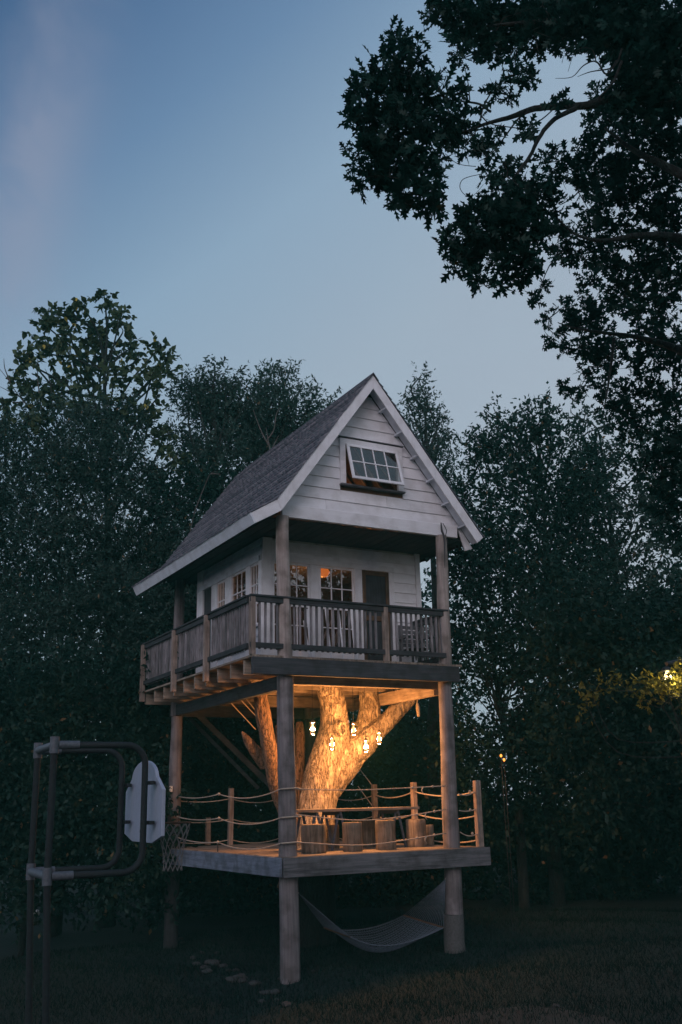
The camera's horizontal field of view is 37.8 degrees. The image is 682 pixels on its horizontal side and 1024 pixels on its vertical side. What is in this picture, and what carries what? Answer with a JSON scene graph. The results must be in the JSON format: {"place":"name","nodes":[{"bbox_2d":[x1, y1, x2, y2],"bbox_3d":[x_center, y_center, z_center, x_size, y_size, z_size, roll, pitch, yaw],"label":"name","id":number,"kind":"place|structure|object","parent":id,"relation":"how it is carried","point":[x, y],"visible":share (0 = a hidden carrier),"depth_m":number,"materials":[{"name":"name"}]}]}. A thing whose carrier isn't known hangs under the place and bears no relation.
{"place":"outdoors","nodes":[
{"label":"outdoors","id":0,"kind":"place"},
{"bbox_2d":[0,807,681,1023],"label":"ground","id":1,"kind":"structure","parent":0,"point":[69,937],"depth_m":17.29,"materials":[{"name":"green plant"}]},
{"bbox_2d":[0,288,191,927],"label":"tree","id":2,"kind":"object","parent":1,"relation":"on","point":[96,340],"visible":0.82,"depth_m":28.12,"materials":[{"name":"green plant"}]},
{"bbox_2d":[0,626,208,956],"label":"tree","id":3,"kind":"object","parent":1,"relation":"on","point":[43,705],"visible":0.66,"depth_m":22.25,"materials":[{"name":"green plant"}]},
{"bbox_2d":[0,387,215,936],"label":"tree","id":4,"kind":"object","parent":1,"relation":"on","point":[69,522],"visible":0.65,"depth_m":25.94,"materials":[{"name":"green plant"}]},
{"bbox_2d":[25,736,190,1023],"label":"basketball hoop","id":5,"kind":"object","parent":1,"relation":"on","point":[144,822],"visible":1,"depth_m":12.55,"materials":[{"name":"metal"}]},
{"bbox_2d":[202,968,212,973],"bbox_3d":[-2.336,8.025,17.374,0.197,0.110,0.239,5,-17,-20],"label":"stone","id":6,"kind":"object","parent":1,"relation":"on","point":[207,970],"visible":0.82,"depth_m":17.32,"materials":[{"name":"grey stone"}]},
{"bbox_2d":[103,452,319,913],"bbox_3d":[-2.977,4.226,26.720,6.972,12.432,3.908,1,-16,-8],"label":"tree","id":7,"kind":"object","parent":1,"relation":"on","point":[221,775],"visible":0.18,"depth_m":26.10,"materials":[{"name":"green plant"}]},
{"bbox_2d":[209,959,221,964],"bbox_3d":[-2.335,8.402,18.533,0.250,0.133,0.204,-7,-17,20],"label":"stone","id":8,"kind":"object","parent":1,"relation":"on","point":[215,961],"visible":0.7,"depth_m":18.49,"materials":[{"name":"grey stone"}]},
{"bbox_2d":[154,354,278,911],"bbox_3d":[-3.515,2.965,27.917,3.619,15.598,3.850,7,-18,-28],"label":"tree","id":9,"kind":"object","parent":1,"relation":"on","point":[213,405],"visible":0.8,"depth_m":29.37,"materials":[{"name":"green plant"}]},
{"bbox_2d":[225,976,236,982],"bbox_3d":[-1.802,7.769,16.536,0.239,0.110,0.197,-9,-18,25],"label":"stone","id":10,"kind":"object","parent":1,"relation":"on","point":[229,978],"visible":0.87,"depth_m":16.48,"materials":[{"name":"grey stone"}]},
{"bbox_2d":[233,973,247,980],"bbox_3d":[-1.682,7.750,16.575,0.250,0.133,0.204,7,-18,-26],"label":"stone","id":11,"kind":"object","parent":1,"relation":"on","point":[240,975],"visible":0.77,"depth_m":16.53,"materials":[{"name":"grey stone"}]},
{"bbox_2d":[238,978,247,983],"bbox_3d":[-1.630,7.718,16.380,0.153,0.093,0.221,10,-20,-34],"label":"stone","id":12,"kind":"object","parent":1,"relation":"on","point":[243,980],"visible":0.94,"depth_m":16.32,"materials":[{"name":"grey stone"}]},
{"bbox_2d":[248,980,261,986],"bbox_3d":[-1.381,7.631,16.096,0.184,0.116,0.211,-9,-18,26],"label":"stone","id":13,"kind":"object","parent":1,"relation":"on","point":[252,983],"visible":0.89,"depth_m":16.03,"materials":[{"name":"grey stone"}]},
{"bbox_2d":[259,990,268,994],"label":"stone","id":14,"kind":"object","parent":1,"relation":"on","point":[264,991],"visible":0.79,"depth_m":15.42,"materials":[{"name":"grey stone"}]},
{"bbox_2d":[268,989,279,994],"bbox_3d":[-1.036,7.443,15.414,0.197,0.110,0.239,3,-17,-13],"label":"stone","id":15,"kind":"object","parent":1,"relation":"on","point":[275,992],"visible":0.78,"depth_m":15.35,"materials":[{"name":"grey stone"}]},
{"bbox_2d":[219,357,342,481],"bbox_3d":[-1.989,2.667,29.393,3.962,16.628,4.227,7,-18,-28],"label":"tree","id":16,"kind":"object","parent":1,"relation":"on","point":[285,423],"visible":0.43,"depth_m":30.66,"materials":[{"name":"green plant"}]},
{"bbox_2d":[282,1001,290,1007],"bbox_3d":[-0.782,7.124,14.381,0.143,0.090,0.164,7,-18,-27],"label":"stone","id":17,"kind":"object","parent":1,"relation":"on","point":[287,1004],"visible":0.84,"depth_m":14.35,"materials":[{"name":"grey stone"}]},
{"bbox_2d":[132,372,490,984],"bbox_3d":[-0.942,3.405,20.844,5.137,11.008,6.840,7,-18,-28],"label":"treehouse","id":18,"kind":"object","parent":1,"relation":"on","point":[352,491],"visible":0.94,"depth_m":19.30,"materials":[{"name":"white wood"}]},
{"bbox_2d":[204,588,210,668],"bbox_3d":[-2.830,2.644,21.314,0.040,2.045,0.540,7,-18,-28],"label":"door","id":19,"kind":"structure","parent":18,"relation":"in","point":[207,593],"depth_m":21.52,"materials":[{"name":"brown wood"}]},
{"bbox_2d":[218,580,224,607],"bbox_3d":[-2.482,2.046,20.749,0.030,1.224,0.442,7,-18,-28],"label":"window","id":20,"kind":"structure","parent":18,"relation":"in","point":[220,595],"depth_m":20.89,"materials":[{"name":"white wood"}]},
{"bbox_2d":[232,569,245,600],"bbox_3d":[-2.034,1.804,19.959,0.030,1.224,0.762,7,-18,-28],"label":"window","id":21,"kind":"structure","parent":18,"relation":"in","point":[241,572],"depth_m":20.11,"materials":[{"name":"white wood"}]},
{"bbox_2d":[251,562,257,627],"bbox_3d":[-1.675,1.617,19.292,0.080,1.257,0.430,7,-18,-28],"label":"window","id":22,"kind":"structure","parent":18,"relation":"in","point":[253,566],"depth_m":19.41,"materials":[{"name":"white wood"}]},
{"bbox_2d":[272,561,309,644],"bbox_3d":[-0.963,1.799,19.247,0.802,1.664,0.030,7,-18,-28],"label":"window","id":23,"kind":"structure","parent":18,"relation":"in","point":[273,562],"depth_m":19.28,"materials":[{"name":"white wood"}]},
{"bbox_2d":[307,609,314,656],"bbox_3d":[-0.580,2.336,18.830,0.073,1.137,0.639,2,-17,-12],"label":"leaning board","id":24,"kind":"object","parent":18,"relation":"on","point":[308,627],"visible":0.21,"depth_m":18.95,"materials":[{"name":"white wood"}]},
{"bbox_2d":[309,699,315,734],"bbox_3d":[-0.531,3.550,18.355,0.112,1.092,0.112,7,-18,-28],"label":"jar lantern","id":25,"kind":"object","parent":18,"relation":"hanging from","point":[312,726],"visible":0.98,"depth_m":18.25,"materials":[{"name":"clear glass"}]},
{"bbox_2d":[301,824,325,853],"bbox_3d":[-0.475,5.718,17.426,0.440,0.480,0.442,7,-18,-28],"label":"log stool","id":26,"kind":"object","parent":18,"relation":"on","point":[313,833],"visible":0.94,"depth_m":17.26,"materials":[{"name":"brown wood"}]},
{"bbox_2d":[321,568,329,577],"bbox_3d":[-0.405,1.161,20.944,0.340,0.420,0.340,7,-18,-28],"label":"ceiling lamp","id":27,"kind":"object","parent":18,"relation":"hanging from","point":[325,573],"visible":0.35,"depth_m":20.80,"materials":[{"name":"orange"}]},
{"bbox_2d":[325,609,331,657],"bbox_3d":[-0.238,2.367,19.015,0.028,1.159,0.636,2,-17,-10],"label":"leaning pole","id":28,"kind":"object","parent":18,"relation":"on","point":[329,638],"visible":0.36,"depth_m":18.88,"materials":[{"name":"white wood"}]},
{"bbox_2d":[329,699,334,749],"bbox_3d":[-0.181,3.812,18.830,0.112,1.345,0.112,7,-18,-28],"label":"jar lantern","id":29,"kind":"object","parent":18,"relation":"hanging from","point":[331,744],"visible":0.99,"depth_m":18.70,"materials":[{"name":"clear glass"}]},
{"bbox_2d":[328,825,339,848],"bbox_3d":[-0.141,6.217,19.068,0.223,0.428,0.220,7,-18,-28],"label":"log stool","id":30,"kind":"object","parent":18,"relation":"on","point":[332,827],"visible":0.66,"depth_m":18.99,"materials":[{"name":"brown wood"}]},
{"bbox_2d":[319,566,354,647],"bbox_3d":[-0.080,1.913,19.713,0.792,1.664,0.030,7,-18,-28],"label":"window","id":31,"kind":"structure","parent":18,"relation":"in","point":[324,567],"depth_m":19.80,"materials":[{"name":"white wood"}]},
{"bbox_2d":[340,621,344,658],"bbox_3d":[0.008,2.413,19.140,0.028,1.129,0.646,1,-16,-7],"label":"baluster","id":32,"kind":"object","parent":18,"relation":"on","point":[341,639],"visible":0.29,"depth_m":19.11,"materials":[{"name":"grey wood"}]},
{"bbox_2d":[342,822,362,851],"bbox_3d":[0.201,5.785,17.733,0.365,0.493,0.359,7,-18,-28],"label":"log stool","id":33,"kind":"object","parent":18,"relation":"on","point":[351,833],"visible":0.96,"depth_m":17.60,"materials":[{"name":"brown wood"}]},
{"bbox_2d":[351,687,356,734],"bbox_3d":[0.235,3.850,19.531,0.112,1.044,0.112,7,-18,-28],"label":"jar lantern","id":34,"kind":"object","parent":18,"relation":"hanging from","point":[353,729],"visible":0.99,"depth_m":19.44,"materials":[{"name":"clear glass"}]},
{"bbox_2d":[350,609,357,658],"bbox_3d":[0.257,2.411,19.282,0.072,1.209,0.668,0,-16,-6],"label":"leaning board","id":35,"kind":"object","parent":18,"relation":"on","point":[351,616],"visible":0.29,"depth_m":19.40,"materials":[{"name":"white wood"}]},
{"bbox_2d":[297,806,418,850],"bbox_3d":[0.182,5.924,18.624,2.626,0.731,0.794,7,-18,-28],"label":"trestle table","id":36,"kind":"object","parent":18,"relation":"on","point":[337,812],"visible":0.6,"depth_m":18.49,"materials":[{"name":"brown wood"}]},
{"bbox_2d":[363,688,368,752],"bbox_3d":[0.455,3.857,18.939,0.112,1.400,0.112,7,-18,-28],"label":"jar lantern","id":37,"kind":"object","parent":18,"relation":"hanging from","point":[365,746],"visible":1,"depth_m":18.80,"materials":[{"name":"clear glass"}]},
{"bbox_2d":[359,820,374,846],"bbox_3d":[0.523,6.224,19.268,0.331,0.494,0.338,7,-18,-28],"label":"log stool","id":38,"kind":"object","parent":18,"relation":"on","point":[368,832],"visible":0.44,"depth_m":19.13,"materials":[{"name":"brown wood"}]},
{"bbox_2d":[298,878,445,952],"bbox_3d":[0.445,6.996,17.258,3.114,1.183,1.300,7,-18,-28],"label":"hammock","id":39,"kind":"object","parent":18,"relation":"hanging from","point":[323,920],"visible":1,"depth_m":17.42,"materials":[{"name":"white fabric"}]},
{"bbox_2d":[338,436,405,494],"bbox_3d":[0.651,-0.931,19.318,1.450,0.983,0.307,7,-18,-28],"label":"loft window","id":40,"kind":"structure","parent":18,"relation":"in","point":[349,442],"depth_m":19.29,"materials":[{"name":"white wood"}]},
{"bbox_2d":[362,570,391,660],"bbox_3d":[0.726,2.180,20.050,0.620,2.020,0.096,7,-18,-28],"label":"door","id":41,"kind":"structure","parent":18,"relation":"in","point":[375,585],"depth_m":20.16,"materials":[{"name":"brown wood"}]},
{"bbox_2d":[376,688,381,743],"bbox_3d":[0.728,3.905,19.437,0.112,1.226,0.112,7,-18,-28],"label":"jar lantern","id":42,"kind":"object","parent":18,"relation":"hanging from","point":[379,738],"visible":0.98,"depth_m":19.31,"materials":[{"name":"clear glass"}]},
{"bbox_2d":[375,820,395,849],"bbox_3d":[0.807,5.861,18.073,0.380,0.507,0.381,7,-18,-28],"label":"log stool","id":43,"kind":"object","parent":18,"relation":"on","point":[384,831],"visible":0.98,"depth_m":17.93,"materials":[{"name":"brown wood"}]},
{"bbox_2d":[406,819,426,846],"bbox_3d":[1.418,6.083,18.867,0.374,0.498,0.382,7,-18,-28],"label":"log stool","id":44,"kind":"object","parent":18,"relation":"on","point":[415,828],"visible":0.98,"depth_m":18.73,"materials":[{"name":"brown wood"}]},
{"bbox_2d":[398,625,434,661],"bbox_3d":[1.508,2.687,19.830,0.560,0.920,0.530,7,-18,-28],"label":"porch chair","id":45,"kind":"object","parent":18,"relation":"on","point":[404,641],"visible":0.42,"depth_m":19.99,"materials":[{"name":"brown wood"}]},
{"bbox_2d":[426,825,433,844],"bbox_3d":[1.709,6.289,19.383,0.206,0.378,0.202,7,-18,-28],"label":"log stool","id":46,"kind":"object","parent":18,"relation":"on","point":[429,831],"visible":0.65,"depth_m":19.30,"materials":[{"name":"brown wood"}]},
{"bbox_2d":[241,686,418,948],"bbox_3d":[-0.365,6.005,19.919,3.844,5.949,1.810,7,-18,-28],"label":"old tree","id":47,"kind":"object","parent":1,"relation":"on","point":[339,766],"visible":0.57,"depth_m":19.60,"materials":[{"name":"brown plant"}]},
{"bbox_2d":[416,699,419,716],"bbox_3d":[1.576,3.893,20.601,0.134,0.683,0.090,7,-18,-28],"label":"rope tassel","id":48,"kind":"object","parent":47,"relation":"hanging from","point":[417,709],"visible":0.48,"depth_m":20.52,"materials":[{"name":"beige fabric"}]},
{"bbox_2d":[0,681,681,945],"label":"undergrowth","id":49,"kind":"object","parent":1,"relation":"on","point":[617,867],"visible":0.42,"depth_m":22.82,"materials":[{"name":"green plant"}]},
{"bbox_2d":[0,545,681,859],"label":"distant wood","id":50,"kind":"object","parent":1,"relation":"on","point":[465,699],"visible":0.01,"depth_m":41.23,"materials":[{"name":"green plant"}]},
{"bbox_2d":[396,361,470,894],"bbox_3d":[2.891,2.827,28.056,2.185,15.082,2.748,7,-18,-28],"label":"tree","id":51,"kind":"object","parent":1,"relation":"on","point":[432,448],"visible":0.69,"depth_m":29.21,"materials":[{"name":"green plant"}]},
{"bbox_2d":[337,0,681,557],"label":"oak tree","id":52,"kind":"object","parent":1,"relation":"on","point":[638,43],"visible":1,"depth_m":10.25,"materials":[{"name":"green plant"}]},
{"bbox_2d":[503,758,515,932],"bbox_3d":[3.259,6.425,19.212,0.044,3.249,0.042,7,-18,-28],"label":"garden light","id":53,"kind":"object","parent":1,"relation":"on","point":[509,843],"visible":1,"depth_m":19.22,"materials":[{"name":"metal"}]},
{"bbox_2d":[424,381,622,906],"bbox_3d":[4.662,2.799,24.648,5.263,13.210,3.257,-5,-17,11],"label":"tree","id":54,"kind":"object","parent":1,"relation":"on","point":[573,475],"visible":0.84,"depth_m":25.09,"materials":[{"name":"green plant"}]},
{"bbox_2d":[434,502,681,910],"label":"tree","id":55,"kind":"object","parent":1,"relation":"on","point":[491,639],"visible":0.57,"depth_m":23.42,"materials":[{"name":"green plant"}]},
{"bbox_2d":[515,549,681,868],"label":"tree","id":56,"kind":"object","parent":1,"relation":"on","point":[596,640],"visible":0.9,"depth_m":19.41,"materials":[{"name":"green plant"}]},
{"bbox_2d":[524,393,681,894],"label":"tree","id":57,"kind":"object","parent":1,"relation":"on","point":[653,524],"visible":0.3,"depth_m":26.57,"materials":[{"name":"green plant"}]},
{"bbox_2d":[566,657,681,757],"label":"tree","id":58,"kind":"object","parent":1,"relation":"on","point":[666,687],"visible":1,"depth_m":17.15,"materials":[{"name":"green plant"}]},
{"bbox_2d":[661,658,681,679],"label":"yard lamp","id":59,"kind":"object","parent":1,"relation":"on","point":[666,668],"visible":0.59,"depth_m":17.22,"materials":[{"name":"metal"}]},
{"bbox_2d":[0,0,681,805],"label":"sky","id":60,"kind":"structure","parent":0,"point":[182,159],"materials":[{"name":"blue"}]},
{"bbox_2d":[500,754,512,931],"bbox_3d":[3.204,6.392,19.230,0.044,3.335,0.042,7,-18,-28],"label":"garden light","id":61,"kind":"object","parent":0,"point":[506,840],"visible":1,"depth_m":19.25,"materials":[{"name":"metal"}]},
{"bbox_2d":[425,1006,619,1023],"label":"path","id":62,"kind":"structure","parent":0,"point":[550,1017],"depth_m":12.81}
]}

